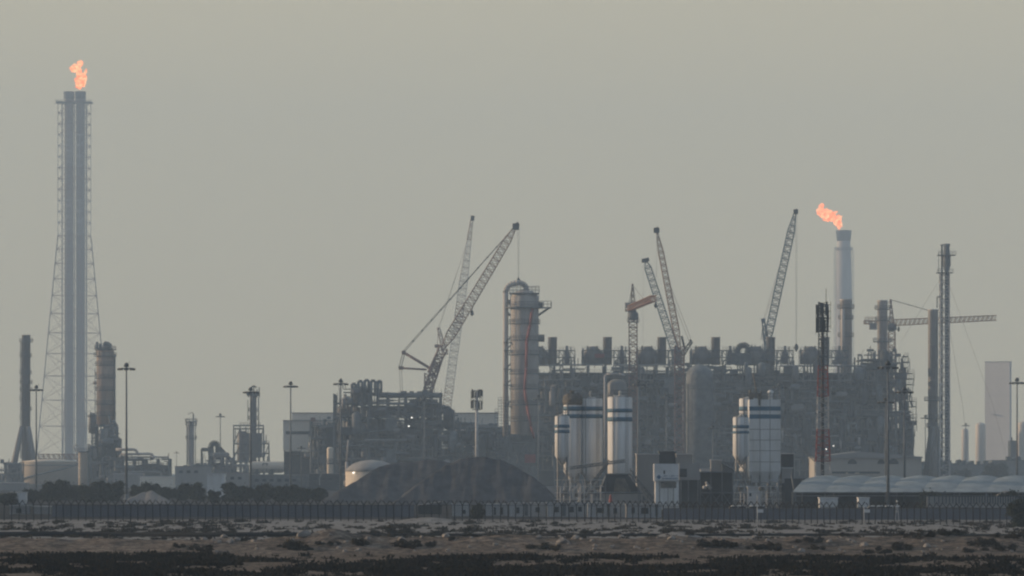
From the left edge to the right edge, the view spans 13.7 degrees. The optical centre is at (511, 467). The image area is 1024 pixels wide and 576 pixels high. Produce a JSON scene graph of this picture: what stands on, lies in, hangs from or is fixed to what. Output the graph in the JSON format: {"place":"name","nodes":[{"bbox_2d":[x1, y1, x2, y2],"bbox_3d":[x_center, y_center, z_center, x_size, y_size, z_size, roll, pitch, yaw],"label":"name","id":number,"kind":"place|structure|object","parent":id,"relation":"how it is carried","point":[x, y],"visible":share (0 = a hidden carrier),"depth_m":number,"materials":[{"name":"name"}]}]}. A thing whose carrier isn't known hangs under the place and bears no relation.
{"place":"outdoors","nodes":[
{"label":"outdoors","id":0,"kind":"place"},
{"bbox_2d":[0,474,776,518],"bbox_3d":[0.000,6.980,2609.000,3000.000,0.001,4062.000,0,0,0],"label":"yard ground","id":1,"kind":"structure","parent":0,"point":[553,490],"depth_m":810.02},
{"bbox_2d":[0,457,23,481],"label":"building","id":2,"kind":"structure","parent":1,"relation":"on","point":[13,472],"depth_m":1801.20,"materials":[{"name":"metal"}]},
{"bbox_2d":[0,482,29,490],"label":"grey shed","id":3,"kind":"structure","parent":1,"relation":"on","point":[12,486],"depth_m":1300.00,"materials":[{"name":"metal"}]},
{"bbox_2d":[11,335,34,462],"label":"flared chimney","id":4,"kind":"object","parent":1,"relation":"on","point":[24,446],"visible":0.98,"depth_m":1898.18,"materials":[{"name":"metal"}]},
{"bbox_2d":[22,459,77,483],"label":"storage tank","id":5,"kind":"object","parent":1,"relation":"on","point":[52,470],"visible":0.82,"depth_m":1839.45,"materials":[{"name":"metal"}]},
{"bbox_2d":[39,478,60,499],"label":"tree","id":6,"kind":"object","parent":1,"relation":"on","point":[50,489],"visible":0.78,"depth_m":886.37,"materials":[{"name":"green plant"}]},
{"bbox_2d":[52,479,70,499],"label":"tree","id":7,"kind":"object","parent":1,"relation":"on","point":[64,486],"visible":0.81,"depth_m":894.81,"materials":[{"name":"green plant"}]},
{"bbox_2d":[37,91,109,460],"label":"flare tower","id":8,"kind":"structure","parent":1,"relation":"on","point":[80,101],"depth_m":3996.39,"materials":[{"name":"grey metal"}]},
{"bbox_2d":[70,60,86,89],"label":"flare flame","id":9,"kind":"object","parent":8,"relation":"on","point":[80,80],"visible":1,"depth_m":3997.72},
{"bbox_2d":[73,444,90,485],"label":"surge vessel","id":10,"kind":"object","parent":1,"relation":"on","point":[82,467],"visible":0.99,"depth_m":1668.65,"materials":[{"name":"beige paint"}]},
{"bbox_2d":[78,483,100,501],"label":"tree","id":11,"kind":"object","parent":1,"relation":"on","point":[88,492],"visible":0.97,"depth_m":868.85,"materials":[{"name":"green plant"}]},
{"bbox_2d":[87,412,96,482],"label":"adjacent frame","id":12,"kind":"object","parent":1,"relation":"on","point":[92,421],"visible":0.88,"depth_m":1691.46,"materials":[{"name":"metal"}]},
{"bbox_2d":[89,480,114,500],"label":"tree","id":13,"kind":"object","parent":1,"relation":"on","point":[104,493],"visible":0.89,"depth_m":886.73,"materials":[{"name":"green plant"}]},
{"bbox_2d":[87,421,121,484],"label":"column base rack","id":14,"kind":"object","parent":1,"relation":"on","point":[103,450],"depth_m":1690.73,"materials":[{"name":"metal"}]},
{"bbox_2d":[93,341,119,443],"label":"reactor column","id":15,"kind":"structure","parent":1,"relation":"on","point":[105,373],"depth_m":1696.91,"materials":[{"name":"metal"}]},
{"bbox_2d":[106,479,126,500],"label":"tree","id":16,"kind":"object","parent":1,"relation":"on","point":[118,490],"visible":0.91,"depth_m":895.23,"materials":[{"name":"green plant"}]},
{"bbox_2d":[117,361,135,499],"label":"floodlight mast","id":17,"kind":"object","parent":1,"relation":"on","point":[126,365],"visible":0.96,"depth_m":933.81,"materials":[{"name":"metal"}]},
{"bbox_2d":[113,473,144,487],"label":"pale store","id":18,"kind":"structure","parent":1,"relation":"on","point":[133,478],"depth_m":1500.00,"materials":[{"name":"concrete"}]},
{"bbox_2d":[107,448,171,483],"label":"pipe rack","id":19,"kind":"object","parent":1,"relation":"on","point":[157,468],"visible":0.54,"depth_m":1659.72,"materials":[{"name":"metal"}]},
{"bbox_2d":[122,491,172,503],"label":"gravel pile","id":20,"kind":"object","parent":1,"relation":"on","point":[146,497],"visible":0.92,"depth_m":827.10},
{"bbox_2d":[139,476,175,488],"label":"buff store","id":21,"kind":"structure","parent":1,"relation":"on","point":[165,481],"depth_m":1400.00,"materials":[{"name":"white paint"}]},
{"bbox_2d":[185,412,196,465],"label":"stripper column","id":22,"kind":"structure","parent":1,"relation":"on","point":[189,437],"depth_m":1899.22,"materials":[{"name":"metal"}]},
{"bbox_2d":[175,466,212,487],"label":"building","id":23,"kind":"structure","parent":1,"relation":"on","point":[191,474],"depth_m":1500.00,"materials":[{"name":"concrete"}]},
{"bbox_2d":[186,481,208,500],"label":"tree","id":24,"kind":"object","parent":1,"relation":"on","point":[197,492],"visible":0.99,"depth_m":895.36,"materials":[{"name":"green plant"}]},
{"bbox_2d":[206,473,225,496],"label":"white block","id":25,"kind":"structure","parent":1,"relation":"on","point":[215,481],"depth_m":1020.00,"materials":[{"name":"paint"}]},
{"bbox_2d":[183,451,248,471],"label":"compressor shelter","id":26,"kind":"object","parent":1,"relation":"on","point":[233,466],"visible":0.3,"depth_m":1741.14,"materials":[{"name":"metal"}]},
{"bbox_2d":[211,472,252,486],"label":"store","id":27,"kind":"structure","parent":1,"relation":"on","point":[239,479],"depth_m":1350.00,"materials":[{"name":"concrete"}]},
{"bbox_2d":[220,481,244,501],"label":"tree","id":28,"kind":"object","parent":1,"relation":"on","point":[230,492],"visible":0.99,"depth_m":869.28,"materials":[{"name":"green plant"}]},
{"bbox_2d":[52,505,413,516],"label":"block wall","id":29,"kind":"structure","parent":1,"relation":"on","point":[246,510],"depth_m":605.00,"materials":[{"name":"concrete"}]},
{"bbox_2d":[233,425,269,473],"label":"open steel frame","id":30,"kind":"object","parent":1,"relation":"on","point":[243,447],"visible":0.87,"depth_m":1789.90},
{"bbox_2d":[247,385,259,473],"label":"gas tower","id":31,"kind":"structure","parent":1,"relation":"on","point":[254,411],"depth_m":1799.09,"materials":[{"name":"metal"}]},
{"bbox_2d":[246,461,283,473],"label":"bullet tank","id":32,"kind":"object","parent":1,"relation":"on","point":[270,467],"visible":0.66,"depth_m":1698.00,"materials":[{"name":"metal"}]},
{"bbox_2d":[260,483,291,501],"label":"tree","id":33,"kind":"object","parent":1,"relation":"on","point":[279,493],"visible":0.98,"depth_m":869.35,"materials":[{"name":"green plant"}]},
{"bbox_2d":[252,474,308,489],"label":"store","id":34,"kind":"structure","parent":1,"relation":"on","point":[275,480],"depth_m":1300.00,"materials":[{"name":"metal"}]},
{"bbox_2d":[293,486,321,501],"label":"tree","id":35,"kind":"object","parent":1,"relation":"on","point":[306,494],"visible":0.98,"depth_m":869.11,"materials":[{"name":"green plant"}]},
{"bbox_2d":[283,412,350,473],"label":"turbine hall","id":36,"kind":"structure","parent":1,"relation":"on","point":[300,425],"depth_m":1561.00,"materials":[{"name":"metal"}]},
{"bbox_2d":[305,417,332,472],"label":"pipe gallery","id":37,"kind":"object","parent":1,"relation":"on","point":[316,455],"visible":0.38,"depth_m":1540.47,"materials":[{"name":"metal"}]},
{"bbox_2d":[309,473,342,490],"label":"store","id":38,"kind":"structure","parent":1,"relation":"on","point":[329,481],"depth_m":1290.00,"materials":[{"name":"metal"}]},
{"bbox_2d":[333,379,348,488],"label":"floodlight mast","id":39,"kind":"object","parent":1,"relation":"on","point":[340,381],"visible":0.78,"depth_m":1101.81,"materials":[{"name":"metal"}]},
{"bbox_2d":[346,460,389,485],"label":"dome tank","id":40,"kind":"object","parent":1,"relation":"on","point":[356,471],"visible":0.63,"depth_m":1015.63,"materials":[{"name":"metal"}]},
{"bbox_2d":[320,460,450,502],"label":"gravel pile","id":41,"kind":"object","parent":1,"relation":"on","point":[392,483],"visible":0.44,"depth_m":861.25,"materials":[{"name":"gravel"}]},
{"bbox_2d":[326,379,509,486],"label":"process unit","id":42,"kind":"object","parent":1,"relation":"on","point":[390,440],"visible":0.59,"depth_m":1499.72,"materials":[{"name":"metal"}]},
{"bbox_2d":[435,216,474,447],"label":"crawler crane","id":43,"kind":"object","parent":1,"relation":"on","point":[437,345],"visible":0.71,"depth_m":1948.97,"materials":[{"name":"white paint"}]},
{"bbox_2d":[399,222,519,416],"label":"luffing crane","id":44,"kind":"object","parent":1,"relation":"on","point":[431,368],"visible":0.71,"depth_m":1718.58,"materials":[{"name":"grey paint"}]},
{"bbox_2d":[391,457,556,505],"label":"gravel pile","id":45,"kind":"object","parent":1,"relation":"on","point":[478,479],"visible":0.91,"depth_m":790.94,"materials":[{"name":"gravel"}]},
{"bbox_2d":[471,389,482,456],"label":"antenna pole","id":46,"kind":"object","parent":1,"relation":"on","point":[475,403],"visible":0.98,"depth_m":1009.69,"materials":[{"name":"metal"}]},
{"bbox_2d":[455,413,498,446],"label":"hall","id":47,"kind":"structure","parent":1,"relation":"on","point":[488,418],"depth_m":1590.00,"materials":[{"name":"metal"}]},
{"bbox_2d":[503,280,551,479],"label":"distillation column","id":48,"kind":"structure","parent":1,"relation":"on","point":[524,314],"depth_m":1446.19,"materials":[{"name":"metal"}]},
{"bbox_2d":[508,502,546,516],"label":"site cabin","id":49,"kind":"object","parent":1,"relation":"on","point":[519,505],"visible":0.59,"depth_m":610.00,"materials":[{"name":"metal"}]},
{"bbox_2d":[555,409,569,501],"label":"cement silo","id":50,"kind":"object","parent":1,"relation":"on","point":[562,437],"visible":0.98,"depth_m":715.18,"materials":[{"name":"white paint"}]},
{"bbox_2d":[546,502,586,516],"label":"site cabin","id":51,"kind":"object","parent":1,"relation":"on","point":[565,513],"visible":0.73,"depth_m":606.00,"materials":[{"name":"metal"}]},
{"bbox_2d":[563,390,582,498],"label":"cement silo","id":52,"kind":"object","parent":1,"relation":"on","point":[572,401],"visible":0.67,"depth_m":735.18,"materials":[{"name":"white paint"}]},
{"bbox_2d":[555,476,603,501],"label":"silo steelwork","id":53,"kind":"object","parent":1,"relation":"on","point":[574,493],"visible":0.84,"depth_m":714.44,"materials":[{"name":"white paint"}]},
{"bbox_2d":[582,391,602,501],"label":"cement silo","id":54,"kind":"object","parent":1,"relation":"on","point":[592,415],"visible":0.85,"depth_m":735.22,"materials":[{"name":"white paint"}]},
{"bbox_2d":[587,502,624,516],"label":"site cabin","id":55,"kind":"object","parent":1,"relation":"on","point":[604,507],"visible":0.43,"depth_m":600.00,"materials":[{"name":"metal"}]},
{"bbox_2d":[604,373,627,472],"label":"regenerator vessel","id":56,"kind":"object","parent":1,"relation":"on","point":[616,384],"visible":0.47,"depth_m":1397.76,"materials":[{"name":"metal"}]},
{"bbox_2d":[591,473,645,508],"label":"aggregate hopper","id":57,"kind":"object","parent":1,"relation":"on","point":[621,486],"visible":0.72,"depth_m":724.70,"materials":[{"name":"metal"}]},
{"bbox_2d":[607,390,632,477],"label":"cement silo","id":58,"kind":"object","parent":1,"relation":"on","point":[619,417],"visible":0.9,"depth_m":730.30,"materials":[{"name":"white paint"}]},
{"bbox_2d":[625,284,656,484],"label":"tower crane","id":59,"kind":"object","parent":1,"relation":"on","point":[632,313],"visible":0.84,"depth_m":1498.49,"materials":[{"name":"red paint"}]},
{"bbox_2d":[625,504,661,517],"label":"site cabin","id":60,"kind":"object","parent":1,"relation":"on","point":[641,507],"visible":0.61,"depth_m":596.00,"materials":[{"name":"metal"}]},
{"bbox_2d":[635,454,658,503],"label":"plant shed","id":61,"kind":"structure","parent":1,"relation":"on","point":[644,467],"depth_m":740.00,"materials":[{"name":"metal"}]},
{"bbox_2d":[642,257,682,372],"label":"blue boom crane","id":62,"kind":"object","parent":1,"relation":"on","point":[645,260],"visible":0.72,"depth_m":1758.59,"materials":[{"name":"paint"}]},
{"bbox_2d":[653,464,678,509],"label":"batching office","id":63,"kind":"structure","parent":1,"relation":"on","point":[666,482],"depth_m":708.26,"materials":[{"name":"white paint"}]},
{"bbox_2d":[653,227,692,453],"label":"tower boom crane","id":64,"kind":"object","parent":1,"relation":"on","point":[683,352],"visible":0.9,"depth_m":1519.03,"materials":[{"name":"grey paint"}]},
{"bbox_2d":[678,463,699,507],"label":"side block","id":65,"kind":"structure","parent":1,"relation":"on","point":[689,476],"depth_m":716.14,"materials":[{"name":"concrete"}]},
{"bbox_2d":[682,364,714,467],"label":"domed reactor","id":66,"kind":"object","parent":1,"relation":"on","point":[700,399],"visible":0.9,"depth_m":1540.73,"materials":[{"name":"metal"}]},
{"bbox_2d":[539,346,916,485],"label":"heater train","id":67,"kind":"object","parent":1,"relation":"on","point":[856,420],"visible":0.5,"depth_m":1599.84,"materials":[{"name":"metal"}]},
{"bbox_2d":[547,337,559,364],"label":"exhaust chimney","id":68,"kind":"object","parent":67,"relation":"on","point":[552,343],"visible":1,"depth_m":1604.57,"materials":[{"name":"metal"}]},
{"bbox_2d":[539,346,574,364],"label":"heat recovery unit","id":69,"kind":"object","parent":67,"relation":"on","point":[566,357],"visible":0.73,"depth_m":1603.25,"materials":[{"name":"metal"}]},
{"bbox_2d":[581,346,628,364],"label":"heat recovery unit","id":70,"kind":"object","parent":67,"relation":"on","point":[588,355],"visible":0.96,"depth_m":1603.62,"materials":[{"name":"metal"}]},
{"bbox_2d":[603,337,614,364],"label":"exhaust chimney","id":71,"kind":"object","parent":70,"relation":"on","point":[607,343],"visible":1,"depth_m":1604.56,"materials":[{"name":"metal"}]},
{"bbox_2d":[636,346,682,364],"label":"heat recovery unit","id":72,"kind":"object","parent":67,"relation":"on","point":[647,355],"visible":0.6,"depth_m":1603.23,"materials":[{"name":"metal"}]},
{"bbox_2d":[689,346,738,364],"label":"heat recovery unit","id":73,"kind":"object","parent":67,"relation":"on","point":[703,353],"visible":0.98,"depth_m":1603.06,"materials":[{"name":"metal"}]},
{"bbox_2d":[710,337,721,364],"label":"exhaust chimney","id":74,"kind":"object","parent":67,"relation":"on","point":[715,343],"visible":1,"depth_m":1604.57,"materials":[{"name":"metal"}]},
{"bbox_2d":[731,342,763,364],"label":"bent duct","id":75,"kind":"object","parent":67,"relation":"attached to","point":[741,345],"visible":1,"depth_m":1604.00,"materials":[{"name":"metal"}]},
{"bbox_2d":[744,346,793,364],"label":"heat recovery unit","id":76,"kind":"object","parent":67,"relation":"on","point":[758,351],"visible":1,"depth_m":1602.94,"materials":[{"name":"metal"}]},
{"bbox_2d":[799,346,847,364],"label":"heat recovery unit","id":77,"kind":"object","parent":67,"relation":"on","point":[810,353],"visible":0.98,"depth_m":1603.21,"materials":[{"name":"metal"}]},
{"bbox_2d":[733,410,748,505],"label":"cement silo","id":78,"kind":"object","parent":1,"relation":"on","point":[740,438],"visible":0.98,"depth_m":715.23,"materials":[{"name":"white paint"}]},
{"bbox_2d":[739,392,756,503],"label":"cement silo","id":79,"kind":"object","parent":1,"relation":"on","point":[743,403],"visible":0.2,"depth_m":738.45,"materials":[{"name":"white paint"}]},
{"bbox_2d":[734,481,781,507],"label":"silo steelwork","id":80,"kind":"object","parent":1,"relation":"on","point":[743,499],"visible":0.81,"depth_m":711.43,"materials":[{"name":"white paint"}]},
{"bbox_2d":[748,390,780,507],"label":"cement bin","id":81,"kind":"object","parent":1,"relation":"on","point":[764,456],"visible":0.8,"depth_m":728.00,"materials":[{"name":"metal"}]},
{"bbox_2d":[761,209,798,351],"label":"tall boom crane","id":82,"kind":"object","parent":1,"relation":"on","point":[766,333],"visible":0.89,"depth_m":1699.07,"materials":[{"name":"blue paint"}]},
{"bbox_2d":[815,302,830,476],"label":"telecom tower","id":83,"kind":"structure","parent":1,"relation":"on","point":[822,325],"depth_m":759.21,"materials":[{"name":"metal"}]},
{"bbox_2d":[834,230,853,372],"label":"flare chimney","id":84,"kind":"object","parent":1,"relation":"on","point":[843,277],"visible":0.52,"depth_m":4393.86,"materials":[{"name":"metal"}]},
{"bbox_2d":[816,203,841,229],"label":"flare flame","id":85,"kind":"object","parent":84,"relation":"attached to","point":[826,214],"visible":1,"depth_m":4397.02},
{"bbox_2d":[837,299,854,372],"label":"steel chimney","id":86,"kind":"object","parent":1,"relation":"on","point":[846,306],"visible":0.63,"depth_m":1637.79,"materials":[{"name":"metal"}]},
{"bbox_2d":[873,300,891,358],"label":"steel chimney","id":87,"kind":"object","parent":1,"relation":"on","point":[881,308],"visible":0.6,"depth_m":1640.27,"materials":[{"name":"metal"}]},
{"bbox_2d":[877,359,898,505],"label":"floodlight mast","id":88,"kind":"object","parent":1,"relation":"on","point":[887,364],"visible":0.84,"depth_m":689.82,"materials":[{"name":"metal"}]},
{"bbox_2d":[784,475,1023,507],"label":"shade canopy","id":89,"kind":"object","parent":1,"relation":"on","point":[848,489],"visible":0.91,"depth_m":708.56,"materials":[{"name":"grey fabric"}]},
{"bbox_2d":[895,387,913,506],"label":"floodlight mast","id":90,"kind":"object","parent":1,"relation":"on","point":[904,389],"visible":0.85,"depth_m":719.85,"materials":[{"name":"metal"}]},
{"bbox_2d":[864,299,996,416],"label":"hammerhead crane","id":91,"kind":"object","parent":1,"relation":"on","point":[892,325],"visible":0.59,"depth_m":1658.98,"materials":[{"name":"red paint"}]},
{"bbox_2d":[923,309,940,477],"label":"steel chimney","id":92,"kind":"object","parent":1,"relation":"on","point":[931,466],"visible":0.92,"depth_m":1618.24,"materials":[{"name":"metal"}]},
{"bbox_2d":[902,244,1011,476],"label":"flare derrick","id":93,"kind":"object","parent":1,"relation":"on","point":[945,255],"visible":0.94,"depth_m":1589.33,"materials":[{"name":"white paint"}]},
{"bbox_2d":[927,496,1015,507],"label":"barred wall","id":94,"kind":"structure","parent":1,"relation":"on","point":[959,501],"depth_m":660.00,"materials":[{"name":"metal"}]},
{"bbox_2d":[960,460,997,476],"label":"shed","id":95,"kind":"structure","parent":1,"relation":"on","point":[976,467],"depth_m":2000.00,"materials":[{"name":"metal"}]},
{"bbox_2d":[975,422,985,463],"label":"storage vessel","id":96,"kind":"object","parent":1,"relation":"on","point":[980,441],"visible":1,"depth_m":2897.03,"materials":[{"name":"beige paint"}]},
{"bbox_2d":[988,456,1023,475],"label":"shed","id":97,"kind":"structure","parent":1,"relation":"on","point":[1012,464],"depth_m":2080.00,"materials":[{"name":"metal"}]},
{"bbox_2d":[0,517,1023,575],"bbox_3d":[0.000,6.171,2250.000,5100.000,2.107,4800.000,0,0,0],"label":"ground","id":98,"kind":"structure","parent":0,"point":[381,547],"depth_m":353.95,"materials":[{"name":"soil"}]},
{"bbox_2d":[0,499,586,520],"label":"perimeter fence","id":99,"kind":"object","parent":98,"relation":"on","point":[165,511],"visible":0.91,"depth_m":560.89,"materials":[{"name":"grey metal"}]},
{"bbox_2d":[0,532,1022,536],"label":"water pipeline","id":100,"kind":"object","parent":98,"relation":"on","point":[192,534],"visible":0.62,"depth_m":435.24,"materials":[{"name":"black metal"}]},
{"bbox_2d":[0,549,1023,575],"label":"desert scrub","id":101,"kind":"object","parent":98,"relation":"on","point":[168,563],"visible":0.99,"depth_m":297.34,"materials":[{"name":"brown plant"}]},
{"bbox_2d":[0,517,1023,539],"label":"desert scrub","id":102,"kind":"object","parent":98,"relation":"on","point":[442,529],"visible":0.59,"depth_m":484.30,"materials":[{"name":"plant"}]},
{"bbox_2d":[581,500,1010,524],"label":"perimeter fence","id":103,"kind":"object","parent":98,"relation":"on","point":[968,513],"visible":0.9,"depth_m":534.72,"materials":[{"name":"grey metal"}]},
{"bbox_2d":[1005,498,1023,526],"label":"tree","id":104,"kind":"object","parent":98,"relation":"on","point":[1015,508],"visible":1,"depth_m":504.05,"materials":[{"name":"green plant"}]},
{"bbox_2d":[0,0,1023,473],"label":"sky","id":105,"kind":"structure","parent":0,"point":[282,192],"materials":[{"name":"grey"}]},
{"bbox_2d":[699,462,733,507],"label":"building","id":106,"kind":"structure","parent":0,"point":[720,483],"depth_m":725.00,"materials":[{"name":"metal"}]},
{"bbox_2d":[662,508,1014,519],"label":"block wall","id":107,"kind":"structure","parent":0,"point":[846,510],"depth_m":575.00,"materials":[{"name":"concrete"}]},
{"bbox_2d":[808,451,922,477],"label":"warehouse","id":108,"kind":"structure","parent":0,"point":[869,464],"depth_m":1250.00,"materials":[{"name":"metal"}]},
{"bbox_2d":[985,361,1011,462],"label":"concrete tower","id":109,"kind":"structure","parent":0,"point":[998,378],"depth_m":2998.41,"materials":[{"name":"concrete"}]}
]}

